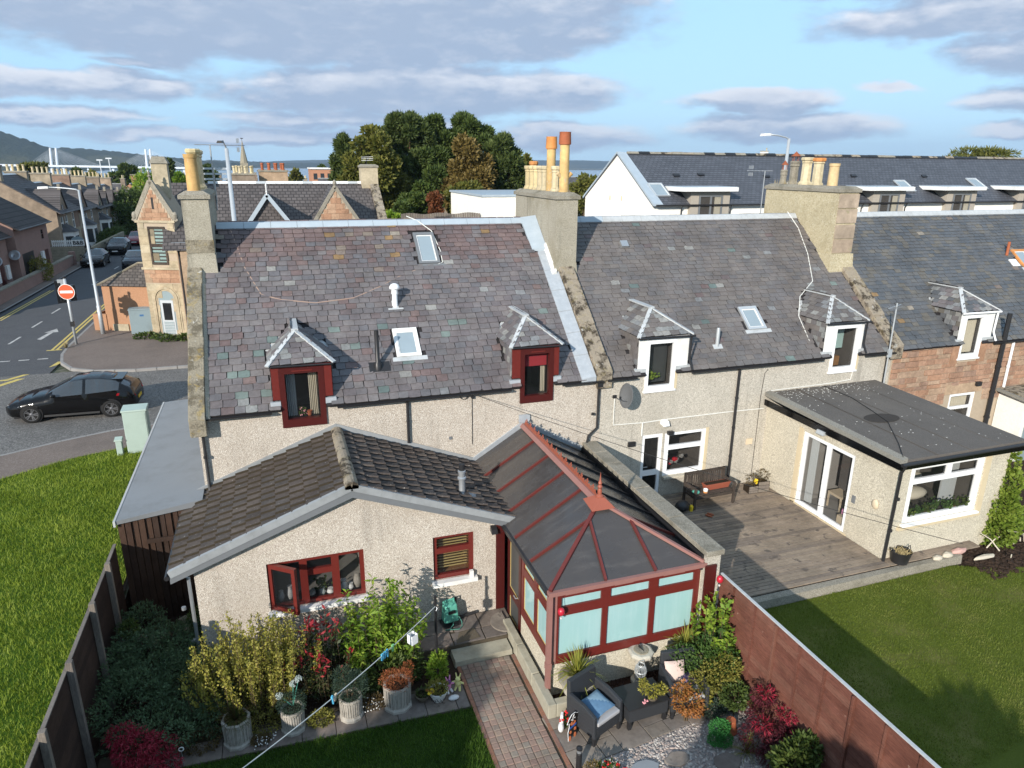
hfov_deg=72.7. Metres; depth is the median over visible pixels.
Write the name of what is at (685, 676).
scatter cushion
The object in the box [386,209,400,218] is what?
garden tree
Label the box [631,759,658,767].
stepping stone
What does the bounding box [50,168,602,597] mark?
ground
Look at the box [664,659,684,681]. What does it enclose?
scatter cushion
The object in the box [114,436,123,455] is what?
street cabinet
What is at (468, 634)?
door mat
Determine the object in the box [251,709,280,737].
clump
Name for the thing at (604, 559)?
conservatory
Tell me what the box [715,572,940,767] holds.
red fence
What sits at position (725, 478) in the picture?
overhead wire
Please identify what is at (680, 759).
stepping stone
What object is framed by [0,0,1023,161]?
sky
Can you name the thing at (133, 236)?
parked red car
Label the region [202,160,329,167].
hill
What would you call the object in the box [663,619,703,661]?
cordyline
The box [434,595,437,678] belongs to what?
washing line post
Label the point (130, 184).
town house
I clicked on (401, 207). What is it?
garden tree
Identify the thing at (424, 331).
terraced house
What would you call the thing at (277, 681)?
golden shrub
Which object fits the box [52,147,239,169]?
hill
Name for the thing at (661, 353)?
window
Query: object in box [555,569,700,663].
window
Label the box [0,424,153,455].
kerb
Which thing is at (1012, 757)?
neighbour lawn
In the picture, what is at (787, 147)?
street lamp
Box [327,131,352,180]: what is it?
pine tree
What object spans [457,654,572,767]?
brick path
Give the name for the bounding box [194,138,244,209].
tv aerial
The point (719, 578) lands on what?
hanging balloon
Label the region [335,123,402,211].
oak tree
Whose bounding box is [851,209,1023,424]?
terraced house
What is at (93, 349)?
corner pavement
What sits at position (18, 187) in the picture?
victorian house
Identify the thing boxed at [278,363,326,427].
window
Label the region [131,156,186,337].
entrance tower
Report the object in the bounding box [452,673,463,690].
soft toy
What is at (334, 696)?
washing line
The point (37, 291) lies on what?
kerb
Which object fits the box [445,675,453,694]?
soft toy
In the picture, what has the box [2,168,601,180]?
firth water
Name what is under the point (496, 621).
door mat stone
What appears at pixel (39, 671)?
grass verge
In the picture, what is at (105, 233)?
front hedge
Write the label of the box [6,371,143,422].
hatchback car
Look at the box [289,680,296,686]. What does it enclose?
globe stake
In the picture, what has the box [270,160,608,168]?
hill
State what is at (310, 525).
kitchen extension
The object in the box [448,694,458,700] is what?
white ornament
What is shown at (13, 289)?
garden wall
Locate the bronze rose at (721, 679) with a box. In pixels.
[685,651,744,701]
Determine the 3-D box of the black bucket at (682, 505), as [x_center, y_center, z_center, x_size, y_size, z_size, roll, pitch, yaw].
[4.845,3.438,19.656,0.520,0.340,0.340,-5,18,-18]
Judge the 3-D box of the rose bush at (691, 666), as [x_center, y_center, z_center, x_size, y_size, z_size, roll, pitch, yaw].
[3.734,5.558,13.698,1.529,1.240,1.124,-5,18,-18]
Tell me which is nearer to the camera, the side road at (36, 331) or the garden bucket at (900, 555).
the garden bucket at (900, 555)
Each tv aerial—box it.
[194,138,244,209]
[203,168,226,202]
[747,166,765,212]
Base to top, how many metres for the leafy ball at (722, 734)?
0.513 m
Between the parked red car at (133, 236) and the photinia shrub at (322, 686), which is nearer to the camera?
the photinia shrub at (322, 686)
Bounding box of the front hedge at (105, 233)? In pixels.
[95,225,127,243]
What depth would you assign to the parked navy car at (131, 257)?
61.78 m
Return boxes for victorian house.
[0,164,82,246]
[29,167,99,247]
[51,169,113,234]
[69,170,121,223]
[84,172,130,219]
[97,173,126,189]
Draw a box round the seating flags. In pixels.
[542,708,717,767]
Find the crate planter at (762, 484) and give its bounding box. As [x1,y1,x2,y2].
[743,478,769,493]
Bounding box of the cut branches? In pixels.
[980,531,1023,557]
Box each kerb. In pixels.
[0,266,81,311]
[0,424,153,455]
[60,321,187,371]
[714,554,961,616]
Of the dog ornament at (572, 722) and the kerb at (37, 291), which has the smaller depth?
the dog ornament at (572, 722)
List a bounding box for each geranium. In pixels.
[559,710,568,727]
[595,757,626,767]
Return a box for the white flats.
[583,151,1023,215]
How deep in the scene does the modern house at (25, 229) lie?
55.03 m
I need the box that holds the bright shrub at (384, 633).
[335,572,430,678]
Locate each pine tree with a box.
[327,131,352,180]
[382,109,440,175]
[407,143,452,209]
[423,112,455,159]
[447,110,495,166]
[481,131,526,189]
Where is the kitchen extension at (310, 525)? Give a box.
[164,424,515,672]
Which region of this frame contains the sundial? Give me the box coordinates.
[628,643,653,682]
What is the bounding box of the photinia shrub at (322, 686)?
[283,604,354,702]
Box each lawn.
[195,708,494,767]
[764,565,1023,767]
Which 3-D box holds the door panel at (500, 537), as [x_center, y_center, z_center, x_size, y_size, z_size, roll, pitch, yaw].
[-0.279,4.249,15.883,0.200,2.380,0.080,-5,18,-18]
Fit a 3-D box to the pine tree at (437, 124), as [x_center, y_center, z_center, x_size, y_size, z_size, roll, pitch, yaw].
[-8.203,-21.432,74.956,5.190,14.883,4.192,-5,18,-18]
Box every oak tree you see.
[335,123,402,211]
[384,151,413,206]
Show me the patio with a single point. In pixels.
(479, 623)
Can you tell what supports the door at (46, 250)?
in the modern house at (25, 229)
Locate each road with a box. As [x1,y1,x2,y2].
[0,244,140,376]
[0,366,187,589]
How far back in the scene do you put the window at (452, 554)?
15.55 m
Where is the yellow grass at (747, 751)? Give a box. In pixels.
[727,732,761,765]
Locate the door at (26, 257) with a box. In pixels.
[22,250,36,274]
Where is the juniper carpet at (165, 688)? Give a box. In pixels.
[85,599,247,764]
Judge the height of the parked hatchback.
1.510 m
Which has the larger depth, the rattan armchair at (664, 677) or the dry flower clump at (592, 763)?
the rattan armchair at (664, 677)
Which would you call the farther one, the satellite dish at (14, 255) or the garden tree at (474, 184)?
the garden tree at (474, 184)
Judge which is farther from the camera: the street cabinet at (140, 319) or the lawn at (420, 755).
the street cabinet at (140, 319)
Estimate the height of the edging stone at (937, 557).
0.123 m
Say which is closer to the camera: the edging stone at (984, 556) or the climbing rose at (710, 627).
the climbing rose at (710, 627)
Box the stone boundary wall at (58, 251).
[50,231,124,261]
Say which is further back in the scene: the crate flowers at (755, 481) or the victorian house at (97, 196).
the victorian house at (97, 196)
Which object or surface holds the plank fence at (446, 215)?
attached to the white block at (492, 203)
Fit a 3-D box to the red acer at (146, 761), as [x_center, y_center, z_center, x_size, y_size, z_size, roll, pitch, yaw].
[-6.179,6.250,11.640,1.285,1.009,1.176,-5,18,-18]
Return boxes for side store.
[112,399,204,627]
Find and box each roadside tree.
[110,185,142,234]
[129,167,152,199]
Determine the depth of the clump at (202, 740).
12.41 m
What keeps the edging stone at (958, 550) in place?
on the deck base
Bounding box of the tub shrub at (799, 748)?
[765,728,824,767]
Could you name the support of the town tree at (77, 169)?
on the ground at (59, 368)
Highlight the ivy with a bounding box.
[980,451,1023,549]
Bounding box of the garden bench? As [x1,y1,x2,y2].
[682,466,736,510]
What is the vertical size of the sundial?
0.860 m
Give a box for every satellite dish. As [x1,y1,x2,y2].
[8,250,19,259]
[612,383,632,407]
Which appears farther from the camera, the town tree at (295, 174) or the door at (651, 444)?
the town tree at (295, 174)
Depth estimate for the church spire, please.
308.33 m
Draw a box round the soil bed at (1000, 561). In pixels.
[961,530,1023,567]
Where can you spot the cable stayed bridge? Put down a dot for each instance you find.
(51, 165)
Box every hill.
[0,131,104,170]
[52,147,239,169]
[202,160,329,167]
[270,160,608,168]
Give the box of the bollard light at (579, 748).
[576,745,582,767]
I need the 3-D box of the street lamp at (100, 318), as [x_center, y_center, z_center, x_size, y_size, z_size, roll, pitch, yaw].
[-23.617,-6.519,37.461,2.008,7.920,0.260,-3,18,-10]
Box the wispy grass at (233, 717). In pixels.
[214,697,253,733]
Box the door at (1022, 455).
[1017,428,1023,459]
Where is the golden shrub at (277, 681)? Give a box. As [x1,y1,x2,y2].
[177,608,322,723]
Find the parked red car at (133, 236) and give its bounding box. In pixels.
[125,231,139,244]
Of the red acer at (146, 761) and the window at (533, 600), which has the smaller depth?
the red acer at (146, 761)
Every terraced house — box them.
[177,132,612,540]
[576,152,903,495]
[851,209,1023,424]
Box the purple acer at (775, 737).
[736,682,807,767]
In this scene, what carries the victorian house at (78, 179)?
on the pavement at (12, 301)
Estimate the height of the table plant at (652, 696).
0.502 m
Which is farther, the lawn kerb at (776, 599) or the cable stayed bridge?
the cable stayed bridge
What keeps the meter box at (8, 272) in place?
attached to the modern house at (4, 256)
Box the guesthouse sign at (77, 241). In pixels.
[71,237,84,245]
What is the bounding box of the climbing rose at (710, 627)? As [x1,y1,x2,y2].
[690,591,739,683]
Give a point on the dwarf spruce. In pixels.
(351, 676)
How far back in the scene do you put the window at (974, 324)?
23.04 m
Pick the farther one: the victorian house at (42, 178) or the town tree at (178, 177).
the town tree at (178, 177)
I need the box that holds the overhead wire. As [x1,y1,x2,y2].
[476,395,962,543]
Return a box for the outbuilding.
[991,384,1023,460]
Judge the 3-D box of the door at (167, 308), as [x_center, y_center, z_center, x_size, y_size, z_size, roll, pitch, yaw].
[-18.941,-3.615,38.438,0.720,2.030,0.041,1,18,3]
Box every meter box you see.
[5,265,11,279]
[40,251,45,262]
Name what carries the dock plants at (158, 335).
on the corner pavement at (93, 349)
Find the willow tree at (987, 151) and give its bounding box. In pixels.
[946,145,1021,156]
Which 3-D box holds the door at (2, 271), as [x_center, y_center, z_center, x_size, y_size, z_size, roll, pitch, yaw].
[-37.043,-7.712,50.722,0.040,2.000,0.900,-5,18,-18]
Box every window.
[71,212,75,227]
[147,226,168,264]
[266,549,369,618]
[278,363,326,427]
[432,531,477,588]
[515,345,553,403]
[521,560,546,655]
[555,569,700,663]
[642,336,677,393]
[661,428,705,479]
[827,321,861,373]
[838,454,984,527]
[947,392,974,416]
[956,312,986,360]
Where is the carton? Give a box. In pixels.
[469,569,473,577]
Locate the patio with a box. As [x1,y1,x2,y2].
[398,606,518,662]
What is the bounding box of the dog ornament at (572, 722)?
[567,712,577,741]
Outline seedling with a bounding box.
[415,685,428,697]
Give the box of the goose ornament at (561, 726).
[558,711,563,732]
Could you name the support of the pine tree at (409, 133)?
on the ground at (59, 368)
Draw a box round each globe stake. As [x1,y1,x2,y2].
[275,692,289,703]
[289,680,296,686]
[294,675,301,700]
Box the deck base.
[662,481,979,605]
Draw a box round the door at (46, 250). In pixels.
[45,249,50,262]
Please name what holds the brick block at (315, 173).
on the ground at (59, 368)
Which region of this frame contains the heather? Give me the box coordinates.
[378,659,414,691]
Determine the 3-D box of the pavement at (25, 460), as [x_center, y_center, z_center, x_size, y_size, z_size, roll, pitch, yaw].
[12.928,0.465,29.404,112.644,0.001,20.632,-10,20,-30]
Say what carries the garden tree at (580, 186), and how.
on the ground at (59, 368)
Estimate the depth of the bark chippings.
14.12 m
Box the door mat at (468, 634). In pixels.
[456,628,479,643]
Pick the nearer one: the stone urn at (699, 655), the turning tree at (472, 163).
the stone urn at (699, 655)
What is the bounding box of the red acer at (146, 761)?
[101,720,183,767]
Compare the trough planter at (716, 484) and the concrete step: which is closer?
the concrete step
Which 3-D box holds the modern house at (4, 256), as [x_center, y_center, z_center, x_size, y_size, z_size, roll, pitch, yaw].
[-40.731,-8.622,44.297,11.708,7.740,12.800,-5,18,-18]
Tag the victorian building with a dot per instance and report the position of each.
(361, 198)
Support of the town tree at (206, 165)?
on the ground at (59, 368)
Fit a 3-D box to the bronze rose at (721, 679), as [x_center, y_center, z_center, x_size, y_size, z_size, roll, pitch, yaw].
[3.873,5.682,13.446,1.224,1.155,0.753,-5,18,-18]
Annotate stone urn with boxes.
[558,665,594,695]
[667,642,703,661]
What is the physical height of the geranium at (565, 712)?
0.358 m
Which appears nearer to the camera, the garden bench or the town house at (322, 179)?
the garden bench
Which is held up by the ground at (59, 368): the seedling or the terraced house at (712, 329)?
the terraced house at (712, 329)
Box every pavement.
[0,229,137,310]
[0,425,152,478]
[63,324,187,369]
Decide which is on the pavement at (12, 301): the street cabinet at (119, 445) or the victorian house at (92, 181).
the victorian house at (92, 181)
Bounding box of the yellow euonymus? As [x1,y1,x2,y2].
[700,691,713,709]
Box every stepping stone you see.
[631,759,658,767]
[664,751,688,767]
[714,752,740,767]
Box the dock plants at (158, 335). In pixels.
[132,331,172,339]
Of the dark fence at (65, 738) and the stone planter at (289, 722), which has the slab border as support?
the stone planter at (289, 722)
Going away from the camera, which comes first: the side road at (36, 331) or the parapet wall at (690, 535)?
the parapet wall at (690, 535)
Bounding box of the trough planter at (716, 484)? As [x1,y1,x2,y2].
[702,479,730,489]
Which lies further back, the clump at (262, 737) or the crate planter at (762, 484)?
the crate planter at (762, 484)
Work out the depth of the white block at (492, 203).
53.71 m
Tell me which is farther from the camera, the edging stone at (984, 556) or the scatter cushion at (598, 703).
the edging stone at (984, 556)
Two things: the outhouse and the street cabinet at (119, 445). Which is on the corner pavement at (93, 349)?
the outhouse
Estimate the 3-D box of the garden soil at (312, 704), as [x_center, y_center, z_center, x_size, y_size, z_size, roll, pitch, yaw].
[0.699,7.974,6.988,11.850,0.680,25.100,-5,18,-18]
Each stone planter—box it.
[221,708,253,751]
[280,700,306,736]
[338,687,363,723]
[383,673,411,714]
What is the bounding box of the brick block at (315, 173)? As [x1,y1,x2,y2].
[307,167,330,180]
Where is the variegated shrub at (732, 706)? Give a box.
[717,677,752,714]
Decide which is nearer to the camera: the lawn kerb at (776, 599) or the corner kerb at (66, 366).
the lawn kerb at (776, 599)
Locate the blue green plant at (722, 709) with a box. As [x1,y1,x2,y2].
[700,696,729,719]
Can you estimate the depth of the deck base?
17.95 m
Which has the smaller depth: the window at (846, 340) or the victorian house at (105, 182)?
the window at (846, 340)
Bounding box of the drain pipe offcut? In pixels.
[459,611,475,618]
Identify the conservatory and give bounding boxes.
[473,414,716,694]
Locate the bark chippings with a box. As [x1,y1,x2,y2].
[552,670,658,698]
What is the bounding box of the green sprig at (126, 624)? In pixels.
[118,617,139,640]
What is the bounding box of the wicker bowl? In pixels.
[414,688,429,702]
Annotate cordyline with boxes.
[550,646,609,695]
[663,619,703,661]
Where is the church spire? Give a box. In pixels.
[240,138,248,171]
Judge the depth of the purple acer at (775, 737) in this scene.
12.40 m
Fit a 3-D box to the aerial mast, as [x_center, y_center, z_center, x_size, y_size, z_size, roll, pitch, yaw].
[11.648,-1.143,21.583,0.738,2.750,0.295,-10,20,-30]
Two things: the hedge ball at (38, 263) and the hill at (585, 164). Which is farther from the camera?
the hill at (585, 164)
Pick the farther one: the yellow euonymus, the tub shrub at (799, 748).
the yellow euonymus
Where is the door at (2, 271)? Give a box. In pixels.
[0,264,6,285]
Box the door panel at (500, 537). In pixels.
[496,525,504,608]
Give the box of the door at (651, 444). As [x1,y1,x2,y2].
[640,433,662,492]
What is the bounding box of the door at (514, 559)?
[507,538,521,636]
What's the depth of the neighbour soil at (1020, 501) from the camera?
21.37 m
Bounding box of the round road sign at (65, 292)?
[54,276,77,344]
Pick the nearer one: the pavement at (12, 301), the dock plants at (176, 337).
the dock plants at (176, 337)
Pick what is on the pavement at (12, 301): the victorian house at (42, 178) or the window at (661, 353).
the victorian house at (42, 178)
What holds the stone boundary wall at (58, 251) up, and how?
on the side road at (36, 331)
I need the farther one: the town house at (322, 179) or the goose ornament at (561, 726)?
the town house at (322, 179)
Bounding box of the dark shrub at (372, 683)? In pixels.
[331,643,427,697]
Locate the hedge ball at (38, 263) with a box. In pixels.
[27,254,53,280]
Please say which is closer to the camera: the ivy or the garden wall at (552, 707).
the garden wall at (552, 707)
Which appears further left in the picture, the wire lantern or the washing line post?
the washing line post
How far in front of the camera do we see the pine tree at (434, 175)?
70.87 m
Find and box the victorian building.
[162,157,386,302]
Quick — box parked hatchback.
[80,248,110,266]
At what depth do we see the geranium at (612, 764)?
11.94 m
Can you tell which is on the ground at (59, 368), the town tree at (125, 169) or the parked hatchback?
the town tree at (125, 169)
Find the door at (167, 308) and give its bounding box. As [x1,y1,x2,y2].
[160,300,176,333]
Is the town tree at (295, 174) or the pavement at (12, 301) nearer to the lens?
the pavement at (12, 301)
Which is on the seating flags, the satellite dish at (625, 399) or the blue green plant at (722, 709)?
the blue green plant at (722, 709)
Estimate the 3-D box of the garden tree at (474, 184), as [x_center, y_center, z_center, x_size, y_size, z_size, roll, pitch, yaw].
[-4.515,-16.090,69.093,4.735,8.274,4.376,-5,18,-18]
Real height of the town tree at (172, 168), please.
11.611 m
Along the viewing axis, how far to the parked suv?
72.24 m
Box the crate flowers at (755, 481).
[745,468,770,485]
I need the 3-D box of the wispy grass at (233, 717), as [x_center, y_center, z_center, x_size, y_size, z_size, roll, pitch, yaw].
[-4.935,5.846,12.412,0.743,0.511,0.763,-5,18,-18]
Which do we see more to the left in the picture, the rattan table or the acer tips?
the rattan table
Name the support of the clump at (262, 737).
on the slab border
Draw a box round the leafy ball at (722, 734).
[706,716,733,749]
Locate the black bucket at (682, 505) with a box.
[675,500,692,511]
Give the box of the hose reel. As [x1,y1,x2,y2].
[439,598,462,630]
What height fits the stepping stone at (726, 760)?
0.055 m
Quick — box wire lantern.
[634,660,646,680]
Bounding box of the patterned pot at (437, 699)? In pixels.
[430,683,447,703]
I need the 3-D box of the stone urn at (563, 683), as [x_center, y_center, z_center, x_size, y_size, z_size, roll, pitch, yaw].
[1.257,5.921,13.504,0.750,0.605,0.742,-5,18,-18]
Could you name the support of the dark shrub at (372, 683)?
on the garden soil at (312, 704)
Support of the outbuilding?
on the ground at (59, 368)
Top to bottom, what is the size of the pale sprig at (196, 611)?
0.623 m
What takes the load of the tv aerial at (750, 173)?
attached to the terraced house at (712, 329)
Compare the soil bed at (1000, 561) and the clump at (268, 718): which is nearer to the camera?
the clump at (268, 718)
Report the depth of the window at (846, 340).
21.53 m
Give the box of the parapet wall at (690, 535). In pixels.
[581,441,724,662]
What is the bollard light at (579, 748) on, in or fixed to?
on the seating flags
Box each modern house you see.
[0,197,52,280]
[0,231,13,286]
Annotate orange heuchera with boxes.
[668,678,707,720]
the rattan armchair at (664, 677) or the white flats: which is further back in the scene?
the white flats
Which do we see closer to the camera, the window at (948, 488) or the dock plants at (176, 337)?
the window at (948, 488)
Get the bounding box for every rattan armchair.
[567,664,622,746]
[658,647,709,719]
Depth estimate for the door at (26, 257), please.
54.58 m
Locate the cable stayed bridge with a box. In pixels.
[0,148,226,175]
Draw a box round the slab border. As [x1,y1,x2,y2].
[98,680,471,767]
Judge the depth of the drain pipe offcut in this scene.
15.78 m
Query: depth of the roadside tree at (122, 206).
91.14 m
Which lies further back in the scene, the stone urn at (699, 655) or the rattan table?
the stone urn at (699, 655)
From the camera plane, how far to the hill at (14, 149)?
2290.49 m
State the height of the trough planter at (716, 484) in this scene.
0.180 m
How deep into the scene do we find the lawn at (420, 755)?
12.45 m
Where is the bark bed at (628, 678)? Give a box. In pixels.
[554,669,712,697]
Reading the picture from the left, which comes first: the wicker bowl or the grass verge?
the grass verge
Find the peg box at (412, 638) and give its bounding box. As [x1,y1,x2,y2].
[407,629,417,645]
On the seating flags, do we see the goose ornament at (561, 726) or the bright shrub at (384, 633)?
the goose ornament at (561, 726)
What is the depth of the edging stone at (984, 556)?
17.70 m
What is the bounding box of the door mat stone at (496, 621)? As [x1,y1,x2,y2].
[490,611,507,631]
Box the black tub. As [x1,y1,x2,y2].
[769,756,806,767]
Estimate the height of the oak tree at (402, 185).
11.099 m
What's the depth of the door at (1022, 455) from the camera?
23.80 m
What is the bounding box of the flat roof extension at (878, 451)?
[759,380,1023,561]
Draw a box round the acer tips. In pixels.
[751,684,798,735]
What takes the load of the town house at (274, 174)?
on the ground at (59, 368)
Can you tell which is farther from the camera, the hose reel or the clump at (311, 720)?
the hose reel
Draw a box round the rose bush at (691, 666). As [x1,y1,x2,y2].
[665,634,741,686]
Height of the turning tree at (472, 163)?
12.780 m
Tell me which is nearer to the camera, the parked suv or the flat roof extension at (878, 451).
the flat roof extension at (878, 451)
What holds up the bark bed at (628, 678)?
on the garden soil at (312, 704)
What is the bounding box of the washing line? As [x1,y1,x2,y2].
[243,607,434,767]
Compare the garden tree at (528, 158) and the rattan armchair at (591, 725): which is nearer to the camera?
the rattan armchair at (591, 725)
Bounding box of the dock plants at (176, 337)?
[158,331,187,341]
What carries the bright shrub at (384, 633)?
on the garden soil at (312, 704)
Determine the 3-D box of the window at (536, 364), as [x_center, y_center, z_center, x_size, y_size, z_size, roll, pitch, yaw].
[0.402,-0.443,18.816,0.920,1.455,1.591,-5,18,-18]
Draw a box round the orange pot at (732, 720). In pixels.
[725,716,736,735]
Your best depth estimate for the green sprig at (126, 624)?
13.97 m
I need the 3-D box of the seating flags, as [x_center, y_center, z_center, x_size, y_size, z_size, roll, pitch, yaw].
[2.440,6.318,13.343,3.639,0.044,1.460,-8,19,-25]
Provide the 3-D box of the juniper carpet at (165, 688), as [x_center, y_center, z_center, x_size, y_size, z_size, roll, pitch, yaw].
[-6.731,5.599,13.614,3.037,1.485,4.344,-5,18,-18]
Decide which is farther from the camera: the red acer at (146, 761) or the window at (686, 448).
the window at (686, 448)
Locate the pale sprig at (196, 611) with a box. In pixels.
[186,604,200,629]
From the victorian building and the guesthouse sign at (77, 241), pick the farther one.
the guesthouse sign at (77, 241)
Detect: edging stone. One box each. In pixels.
[932,555,942,560]
[942,551,952,557]
[951,548,966,553]
[974,554,994,560]
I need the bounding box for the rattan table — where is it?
[613,677,669,730]
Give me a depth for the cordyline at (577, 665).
13.36 m
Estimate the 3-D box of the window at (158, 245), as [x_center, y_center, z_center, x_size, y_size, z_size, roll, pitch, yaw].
[-18.919,-7.396,37.243,0.920,2.000,0.086,1,18,3]
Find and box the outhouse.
[93,262,148,330]
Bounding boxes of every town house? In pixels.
[112,175,126,188]
[126,170,143,186]
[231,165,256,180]
[257,163,288,180]
[318,178,446,212]
[569,177,589,191]
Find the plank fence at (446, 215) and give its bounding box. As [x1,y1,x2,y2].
[401,212,479,218]
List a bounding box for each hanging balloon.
[558,603,564,618]
[716,565,722,586]
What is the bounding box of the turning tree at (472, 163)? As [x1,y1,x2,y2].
[439,131,498,210]
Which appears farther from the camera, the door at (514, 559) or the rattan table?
the door at (514, 559)
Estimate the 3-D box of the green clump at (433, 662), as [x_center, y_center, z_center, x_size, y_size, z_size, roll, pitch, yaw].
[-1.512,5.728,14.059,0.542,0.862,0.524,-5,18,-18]
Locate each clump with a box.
[175,725,222,756]
[250,732,275,749]
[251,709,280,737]
[305,707,334,728]
[362,690,385,712]
[424,648,449,682]
[583,758,601,767]
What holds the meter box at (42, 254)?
attached to the modern house at (25, 229)
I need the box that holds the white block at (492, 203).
[449,190,515,217]
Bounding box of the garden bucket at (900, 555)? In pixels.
[889,545,912,565]
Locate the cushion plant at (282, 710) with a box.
[275,687,306,716]
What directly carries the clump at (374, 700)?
on the slab border
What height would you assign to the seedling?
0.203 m
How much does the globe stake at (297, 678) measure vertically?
0.645 m
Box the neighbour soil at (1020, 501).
[891,460,1023,567]
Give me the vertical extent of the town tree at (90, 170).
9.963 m
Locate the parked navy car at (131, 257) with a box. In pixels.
[121,249,142,269]
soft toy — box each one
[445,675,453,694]
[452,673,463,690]
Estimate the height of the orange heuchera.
0.859 m
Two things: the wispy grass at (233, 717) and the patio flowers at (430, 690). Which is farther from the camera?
the patio flowers at (430, 690)
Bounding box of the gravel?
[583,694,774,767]
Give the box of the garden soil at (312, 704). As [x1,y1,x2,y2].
[95,574,513,767]
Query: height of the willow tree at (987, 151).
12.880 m
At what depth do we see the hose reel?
15.39 m
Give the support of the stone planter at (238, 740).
on the slab border
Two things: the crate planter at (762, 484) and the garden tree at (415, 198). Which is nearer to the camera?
the crate planter at (762, 484)
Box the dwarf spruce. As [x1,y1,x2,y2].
[331,664,369,704]
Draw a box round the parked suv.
[104,237,131,253]
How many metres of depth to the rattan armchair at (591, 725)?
12.79 m
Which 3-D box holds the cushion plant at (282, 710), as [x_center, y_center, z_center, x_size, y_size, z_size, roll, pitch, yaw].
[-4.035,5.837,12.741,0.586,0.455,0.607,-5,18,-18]
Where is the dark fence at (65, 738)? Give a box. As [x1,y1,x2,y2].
[25,544,130,767]
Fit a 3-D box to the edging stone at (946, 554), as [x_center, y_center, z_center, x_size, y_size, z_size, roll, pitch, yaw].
[10.976,4.311,17.564,0.314,0.138,0.204,-5,18,-18]
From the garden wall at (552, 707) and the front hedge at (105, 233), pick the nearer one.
the garden wall at (552, 707)
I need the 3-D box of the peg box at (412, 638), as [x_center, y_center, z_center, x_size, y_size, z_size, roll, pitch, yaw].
[-1.842,4.649,12.888,0.140,0.330,0.140,15,23,39]
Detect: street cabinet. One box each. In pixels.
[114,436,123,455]
[120,403,150,452]
[127,306,152,333]
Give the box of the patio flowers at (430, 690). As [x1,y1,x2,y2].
[425,678,448,696]
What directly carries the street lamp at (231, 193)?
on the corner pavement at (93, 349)
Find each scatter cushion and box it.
[581,689,614,717]
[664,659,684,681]
[682,671,697,684]
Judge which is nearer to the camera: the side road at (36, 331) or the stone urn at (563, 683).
the stone urn at (563, 683)
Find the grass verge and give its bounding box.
[0,448,141,767]
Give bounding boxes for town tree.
[19,160,49,180]
[71,166,81,174]
[84,167,100,176]
[106,162,138,184]
[166,157,175,182]
[171,170,185,182]
[202,163,219,182]
[288,166,304,180]
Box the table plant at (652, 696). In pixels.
[637,677,667,703]
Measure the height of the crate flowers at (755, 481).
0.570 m
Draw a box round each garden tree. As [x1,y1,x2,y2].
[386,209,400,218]
[392,180,432,215]
[392,200,413,215]
[443,179,483,215]
[523,152,532,169]
[569,171,597,215]
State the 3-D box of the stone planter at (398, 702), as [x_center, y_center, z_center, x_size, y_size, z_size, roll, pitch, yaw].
[-2.206,5.964,13.415,0.534,0.520,0.534,-6,18,-18]
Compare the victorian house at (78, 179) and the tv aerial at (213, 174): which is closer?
the tv aerial at (213, 174)
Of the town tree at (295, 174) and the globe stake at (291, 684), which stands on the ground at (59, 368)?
the town tree at (295, 174)
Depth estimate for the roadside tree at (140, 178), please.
101.94 m
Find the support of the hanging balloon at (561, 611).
hanging from the conservatory
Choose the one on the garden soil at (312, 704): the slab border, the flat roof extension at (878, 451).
the slab border
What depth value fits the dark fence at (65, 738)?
11.93 m
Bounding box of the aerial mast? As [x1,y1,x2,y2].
[883,303,902,382]
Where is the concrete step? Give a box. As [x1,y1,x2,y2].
[450,638,511,668]
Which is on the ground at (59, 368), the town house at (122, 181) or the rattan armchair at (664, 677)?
the town house at (122, 181)
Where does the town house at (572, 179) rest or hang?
on the ground at (59, 368)
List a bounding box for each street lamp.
[37,186,105,333]
[216,140,236,220]
[760,133,790,169]
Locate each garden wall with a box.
[0,251,76,304]
[503,618,566,718]

